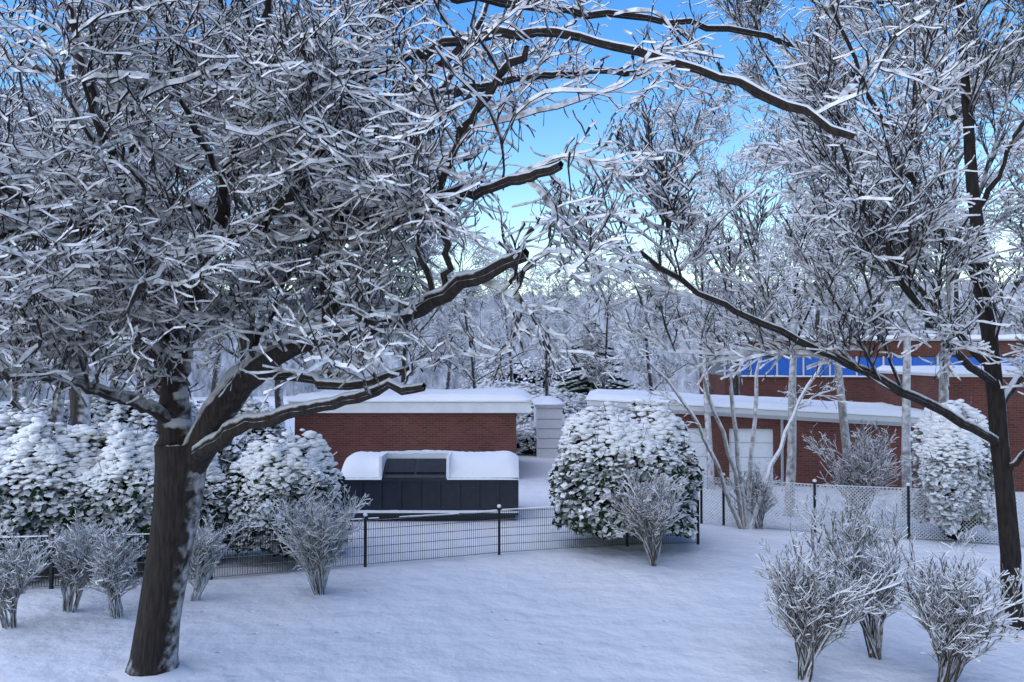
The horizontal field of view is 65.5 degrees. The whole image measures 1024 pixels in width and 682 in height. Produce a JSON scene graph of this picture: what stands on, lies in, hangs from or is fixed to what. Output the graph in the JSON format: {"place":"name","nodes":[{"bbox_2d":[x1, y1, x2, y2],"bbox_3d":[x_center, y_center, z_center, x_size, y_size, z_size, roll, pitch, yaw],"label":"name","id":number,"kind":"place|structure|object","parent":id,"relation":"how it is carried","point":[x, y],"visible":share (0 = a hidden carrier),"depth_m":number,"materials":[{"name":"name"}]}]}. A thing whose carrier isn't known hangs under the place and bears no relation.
{"place":"outdoors","nodes":[
{"label":"outdoors","id":0,"kind":"place"},
{"bbox_2d":[0,396,1023,681],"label":"ground snow","id":1,"kind":"structure","parent":0,"point":[600,610],"depth_m":14.12,"materials":[{"name":"white snow"}]},
{"bbox_2d":[0,423,18,445],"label":"hedge","id":2,"kind":"object","parent":1,"relation":"on","point":[3,426],"visible":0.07,"depth_m":17.59,"materials":[{"name":"white plant"}]},
{"bbox_2d":[3,88,47,410],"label":"tree","id":3,"kind":"object","parent":1,"relation":"on","point":[18,395],"visible":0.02,"depth_m":45.82,"materials":[{"name":"white plant"}]},
{"bbox_2d":[0,32,61,116],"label":"tree","id":4,"kind":"object","parent":1,"relation":"on","point":[27,93],"visible":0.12,"depth_m":30.27,"materials":[{"name":"white plant"}]},
{"bbox_2d":[0,515,65,628],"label":"shrub","id":5,"kind":"object","parent":1,"relation":"on","point":[16,578],"visible":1,"depth_m":13.23,"materials":[{"name":"white plant"}]},
{"bbox_2d":[0,396,70,431],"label":"hedge","id":6,"kind":"object","parent":1,"relation":"on","point":[42,409],"visible":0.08,"depth_m":25.61,"materials":[{"name":"white plant"}]},
{"bbox_2d":[0,411,113,565],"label":"hedge","id":7,"kind":"object","parent":1,"relation":"on","point":[30,454],"visible":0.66,"depth_m":16.39,"materials":[{"name":"green plant"}]},
{"bbox_2d":[38,510,111,612],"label":"shrub","id":8,"kind":"object","parent":1,"relation":"on","point":[72,553],"visible":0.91,"depth_m":14.20,"materials":[{"name":"white plant"}]},
{"bbox_2d":[41,422,158,566],"bbox_3d":[-8.949,3.402,17.931,3.823,3.260,3.410,0,-1,0],"label":"hedge","id":9,"kind":"object","parent":1,"relation":"on","point":[100,482],"visible":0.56,"depth_m":16.74,"materials":[{"name":"green plant"}]},
{"bbox_2d":[1,25,212,428],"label":"tree","id":10,"kind":"object","parent":1,"relation":"on","point":[57,409],"visible":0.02,"depth_m":25.20,"materials":[{"name":"white plant"}]},
{"bbox_2d":[79,511,146,618],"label":"shrub","id":11,"kind":"object","parent":1,"relation":"on","point":[113,566],"visible":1,"depth_m":13.85,"materials":[{"name":"white plant"}]},
{"bbox_2d":[10,49,255,388],"bbox_3d":[-18.201,-4.641,37.526,11.147,20.558,12.422,0,-1,-3],"label":"tree","id":12,"kind":"object","parent":1,"relation":"on","point":[119,385],"visible":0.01,"depth_m":37.29,"materials":[{"name":"white plant"}]},
{"bbox_2d":[48,385,219,461],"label":"hedge","id":13,"kind":"object","parent":1,"relation":"on","point":[102,410],"visible":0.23,"depth_m":26.01,"materials":[{"name":"white plant"}]},
{"bbox_2d":[0,0,283,425],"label":"tall tree","id":14,"kind":"object","parent":1,"relation":"on","point":[80,412],"visible":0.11,"depth_m":19.31,"materials":[{"name":"grey plant"}]},
{"bbox_2d":[110,451,236,561],"bbox_3d":[-7.636,3.674,18.115,3.101,2.771,3.158,0,-1,0],"label":"hedge","id":15,"kind":"object","parent":1,"relation":"on","point":[213,503],"visible":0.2,"depth_m":17.75,"materials":[{"name":"green plant"}]},
{"bbox_2d":[55,3,313,339],"bbox_3d":[-12.091,-3.237,28.350,9.255,17.261,9.361,0,-1,-7],"label":"tree","id":16,"kind":"object","parent":1,"relation":"on","point":[186,131],"visible":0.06,"depth_m":27.64,"materials":[{"name":"white plant"}]},
{"bbox_2d":[187,513,256,600],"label":"shrub","id":17,"kind":"object","parent":1,"relation":"on","point":[204,553],"visible":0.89,"depth_m":15.27,"materials":[{"name":"white plant"}]},
{"bbox_2d":[151,130,304,392],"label":"tree","id":18,"kind":"object","parent":1,"relation":"on","point":[216,375],"depth_m":57.77,"materials":[{"name":"white plant"}]},
{"bbox_2d":[191,397,290,480],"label":"hedge","id":19,"kind":"object","parent":1,"relation":"on","point":[234,449],"visible":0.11,"depth_m":27.97,"materials":[{"name":"white plant"}]},
{"bbox_2d":[178,48,316,406],"bbox_3d":[-11.329,-3.664,33.068,7.450,18.273,8.222,0,-1,-6],"label":"tree","id":20,"kind":"object","parent":1,"relation":"on","point":[243,343],"visible":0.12,"depth_m":33.07,"materials":[{"name":"white plant"}]},
{"bbox_2d":[221,126,326,437],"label":"tree","id":21,"kind":"object","parent":1,"relation":"on","point":[279,397],"depth_m":45.40,"materials":[{"name":"white plant"}]},
{"bbox_2d":[220,427,348,557],"bbox_3d":[-5.281,3.456,18.348,2.997,2.964,3.018,0,-1,0],"label":"shrub","id":22,"kind":"object","parent":1,"relation":"on","point":[272,470],"visible":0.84,"depth_m":17.71,"materials":[{"name":"green plant"}]},
{"bbox_2d":[256,478,372,595],"bbox_3d":[-3.873,3.832,15.754,2.033,2.354,1.928,0,-1,0],"label":"shrub","id":23,"kind":"object","parent":1,"relation":"on","point":[316,546],"visible":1,"depth_m":15.45,"materials":[{"name":"white plant"}]},
{"bbox_2d":[297,126,393,388],"bbox_3d":[-7.305,-3.000,37.628,5.492,17.099,5.440,0,-1,-11],"label":"tree","id":24,"kind":"object","parent":1,"relation":"on","point":[356,351],"visible":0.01,"depth_m":37.94,"materials":[{"name":"white plant"}]},
{"bbox_2d":[0,497,699,588],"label":"fence","id":25,"kind":"object","parent":1,"relation":"on","point":[51,576],"visible":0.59,"depth_m":17.65,"materials":[{"name":"metal"}]},
{"bbox_2d":[286,387,531,471],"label":"garage","id":26,"kind":"structure","parent":1,"relation":"on","point":[473,420],"depth_m":29.93,"materials":[{"name":"brick"}]},
{"bbox_2d":[354,180,470,384],"bbox_3d":[-5.822,-1.553,39.868,7.801,14.384,7.713,0,-1,0],"label":"tree","id":27,"kind":"object","parent":1,"relation":"on","point":[422,354],"visible":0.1,"depth_m":39.67,"materials":[{"name":"white plant"}]},
{"bbox_2d":[339,450,518,520],"bbox_3d":[-2.317,4.174,23.443,5.022,1.888,2.450,0,-1,0],"label":"container","id":28,"kind":"object","parent":1,"relation":"on","point":[394,484],"visible":0.94,"depth_m":22.32,"materials":[{"name":"black metal"}]},
{"bbox_2d":[402,218,489,388],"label":"tree","id":29,"kind":"object","parent":1,"relation":"on","point":[448,380],"visible":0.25,"depth_m":55.99,"materials":[{"name":"white plant"}]},
{"bbox_2d":[420,234,513,388],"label":"tree","id":30,"kind":"object","parent":1,"relation":"on","point":[472,293],"visible":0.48,"depth_m":45.22,"materials":[{"name":"grey plant"}]},
{"bbox_2d":[0,0,944,681],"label":"tree","id":31,"kind":"object","parent":1,"relation":"on","point":[278,76],"visible":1,"depth_m":9.79,"materials":[{"name":"brown plant"}]},
{"bbox_2d":[456,380,544,392],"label":"lane hedge","id":32,"kind":"object","parent":1,"relation":"on","point":[496,383],"visible":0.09,"depth_m":57.68,"materials":[{"name":"white plant"}]},
{"bbox_2d":[465,243,567,381],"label":"tree","id":33,"kind":"object","parent":1,"relation":"on","point":[505,310],"visible":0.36,"depth_m":61.91,"materials":[{"name":"white plant"}]},
{"bbox_2d":[516,421,536,453],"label":"hedge","id":34,"kind":"object","parent":1,"relation":"on","point":[526,438],"visible":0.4,"depth_m":37.37,"materials":[{"name":"white plant"}]},
{"bbox_2d":[460,356,597,388],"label":"tree","id":35,"kind":"object","parent":1,"relation":"on","point":[518,374],"visible":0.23,"depth_m":72.63,"materials":[{"name":"white plant"}]},
{"bbox_2d":[512,257,581,395],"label":"tree","id":36,"kind":"object","parent":1,"relation":"on","point":[554,291],"visible":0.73,"depth_m":48.77,"materials":[{"name":"white plant"}]},
{"bbox_2d":[516,388,586,425],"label":"lane hedge","id":37,"kind":"object","parent":1,"relation":"on","point":[575,402],"visible":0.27,"depth_m":48.80,"materials":[{"name":"white plant"}]},
{"bbox_2d":[556,257,619,364],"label":"tree","id":38,"kind":"object","parent":1,"relation":"on","point":[577,305],"visible":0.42,"depth_m":65.60,"materials":[{"name":"white plant"}]},
{"bbox_2d":[553,321,629,394],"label":"conifer tree","id":39,"kind":"object","parent":1,"relation":"on","point":[581,380],"visible":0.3,"depth_m":54.82,"materials":[{"name":"green plant"}]},
{"bbox_2d":[544,371,638,393],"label":"lane hedge","id":40,"kind":"object","parent":1,"relation":"on","point":[554,384],"visible":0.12,"depth_m":59.37,"materials":[{"name":"white plant"}]},
{"bbox_2d":[564,247,632,388],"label":"tree","id":41,"kind":"object","parent":1,"relation":"on","point":[585,339],"visible":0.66,"depth_m":42.89,"materials":[{"name":"white plant"}]},
{"bbox_2d":[545,398,706,539],"bbox_3d":[2.794,3.124,19.781,3.976,3.461,3.692,0,-1,0],"label":"round shrub","id":42,"kind":"object","parent":1,"relation":"on","point":[604,446],"visible":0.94,"depth_m":18.58,"materials":[{"name":"green plant"}]},
{"bbox_2d":[603,467,690,566],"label":"shrub","id":43,"kind":"object","parent":1,"relation":"on","point":[650,517],"visible":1,"depth_m":17.49,"materials":[{"name":"white plant"}]},
{"bbox_2d":[604,257,700,390],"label":"tree","id":44,"kind":"object","parent":1,"relation":"on","point":[657,321],"visible":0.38,"depth_m":49.17,"materials":[{"name":"white plant"}]},
{"bbox_2d":[618,89,762,489],"bbox_3d":[6.866,-2.115,29.078,4.489,14.925,4.721,-1,-2,38],"label":"tree","id":45,"kind":"object","parent":1,"relation":"on","point":[707,415],"visible":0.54,"depth_m":28.64,"materials":[{"name":"white plant"}]},
{"bbox_2d":[677,150,789,394],"bbox_3d":[10.210,-1.856,37.968,4.715,14.819,4.760,0,-1,-20],"label":"tree","id":46,"kind":"object","parent":1,"relation":"on","point":[719,290],"visible":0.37,"depth_m":37.72,"materials":[{"name":"white plant"}]},
{"bbox_2d":[601,147,891,528],"bbox_3d":[6.829,-0.022,21.785,8.874,10.450,3.106,0,-1,0],"label":"birch tree clump","id":47,"kind":"object","parent":1,"relation":"on","point":[744,518],"visible":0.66,"depth_m":21.55,"materials":[{"name":"white plant"}]},
{"bbox_2d":[715,456,783,528],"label":"shrub","id":48,"kind":"object","parent":1,"relation":"on","point":[765,493],"visible":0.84,"depth_m":21.54,"materials":[{"name":"white plant"}]},
{"bbox_2d":[534,0,1023,629],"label":"tree","id":49,"kind":"object","parent":1,"relation":"on","point":[874,220],"visible":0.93,"depth_m":11.98,"materials":[{"name":"grey plant"}]},
{"bbox_2d":[707,182,850,333],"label":"tree","id":50,"kind":"object","parent":1,"relation":"on","point":[770,275],"visible":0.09,"depth_m":62.79,"materials":[{"name":"white plant"}]},
{"bbox_2d":[732,0,879,505],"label":"tree","id":51,"kind":"object","parent":1,"relation":"on","point":[843,420],"visible":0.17,"depth_m":24.92,"materials":[{"name":"grey plant"}]},
{"bbox_2d":[744,169,906,335],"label":"tree","id":52,"kind":"object","parent":1,"relation":"on","point":[816,321],"visible":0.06,"depth_m":50.65,"materials":[{"name":"white plant"}]},
{"bbox_2d":[750,523,907,681],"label":"shrub","id":53,"kind":"object","parent":1,"relation":"on","point":[815,612],"visible":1,"depth_m":11.30,"materials":[{"name":"white plant"}]},
{"bbox_2d":[734,101,929,516],"bbox_3d":[9.178,-1.072,23.677,5.516,12.631,6.078,0,-1,0],"label":"tree","id":54,"kind":"object","parent":1,"relation":"on","point":[791,452],"visible":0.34,"depth_m":23.43,"materials":[{"name":"grey plant"}]},
{"bbox_2d":[791,492,915,659],"bbox_3d":[5.192,3.637,12.056,1.762,2.562,2.328,-1,-1,28],"label":"shrub","id":55,"kind":"object","parent":1,"relation":"on","point":[884,599],"visible":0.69,"depth_m":12.13,"materials":[{"name":"white plant"}]},
{"bbox_2d":[802,418,905,514],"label":"spiky shrub","id":56,"kind":"object","parent":1,"relation":"on","point":[866,469],"visible":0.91,"depth_m":21.98,"materials":[{"name":"white plant"}]},
{"bbox_2d":[697,334,1023,402],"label":"building","id":57,"kind":"structure","parent":1,"relation":"on","point":[858,387],"depth_m":41.43,"materials":[{"name":"brick"}]},
{"bbox_2d":[700,473,1023,545],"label":"chainlink fence","id":58,"kind":"object","parent":1,"relation":"on","point":[908,500],"visible":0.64,"depth_m":21.01,"materials":[{"name":"white metal"}]},
{"bbox_2d":[836,500,890,563],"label":"shrub","id":59,"kind":"object","parent":1,"relation":"on","point":[846,515],"visible":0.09,"depth_m":17.91,"materials":[{"name":"white plant"}]},
{"bbox_2d":[806,177,976,334],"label":"tree","id":60,"kind":"object","parent":1,"relation":"on","point":[902,297],"visible":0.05,"depth_m":54.06,"materials":[{"name":"white plant"}]},
{"bbox_2d":[822,0,1023,517],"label":"tree","id":61,"kind":"object","parent":1,"relation":"on","point":[906,427],"visible":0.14,"depth_m":23.34,"materials":[{"name":"grey plant"}]},
{"bbox_2d":[825,12,1023,402],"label":"tree","id":62,"kind":"object","parent":1,"relation":"on","point":[943,395],"visible":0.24,"depth_m":22.51,"materials":[{"name":"grey plant"}]},
{"bbox_2d":[902,399,996,540],"bbox_3d":[11.314,3.191,20.384,2.217,3.723,2.110,0,-1,0],"label":"snowy shrub","id":63,"kind":"object","parent":1,"relation":"on","point":[953,476],"visible":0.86,"depth_m":19.70,"materials":[{"name":"white plant"}]},
{"bbox_2d":[875,365,1023,491],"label":"building block","id":64,"kind":"structure","parent":1,"relation":"on","point":[969,388],"depth_m":27.48,"materials":[{"name":"brick"}]},
{"bbox_2d":[887,152,1022,334],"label":"tree","id":65,"kind":"object","parent":1,"relation":"on","point":[973,327],"visible":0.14,"depth_m":48.86,"materials":[{"name":"white plant"}]},
{"bbox_2d":[894,527,1023,681],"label":"shrub","id":66,"kind":"object","parent":1,"relation":"on","point":[960,623],"visible":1,"depth_m":10.85,"materials":[{"name":"white plant"}]},
{"bbox_2d":[956,27,1023,292],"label":"tree","id":67,"kind":"object","parent":1,"relation":"on","point":[1016,190],"visible":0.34,"depth_m":22.03,"materials":[{"name":"grey plant"}]},
{"bbox_2d":[965,120,1023,332],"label":"tree","id":68,"kind":"object","parent":1,"relation":"on","point":[1009,317],"visible":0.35,"depth_m":47.27,"materials":[{"name":"white plant"}]},
{"bbox_2d":[0,277,1023,400],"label":"tree line","id":69,"kind":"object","parent":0,"point":[436,379],"depth_m":98.02,"materials":[{"name":"grey plant"}]},
{"bbox_2d":[0,0,1023,300],"label":"sky","id":70,"kind":"structure","parent":0,"point":[551,138],"materials":[{"name":"blue"}]},
{"bbox_2d":[532,396,564,457],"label":"pillar","id":71,"kind":"structure","parent":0,"point":[548,415],"depth_m":36.92,"materials":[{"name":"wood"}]},
{"bbox_2d":[563,411,573,425],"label":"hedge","id":72,"kind":"object","parent":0,"point":[566,417],"visible":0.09,"depth_m":46.26,"materials":[{"name":"white plant"}]},
{"bbox_2d":[586,389,923,489],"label":"garage","id":73,"kind":"structure","parent":0,"point":[772,418],"depth_m":28.45,"materials":[{"name":"brick"}]}
]}

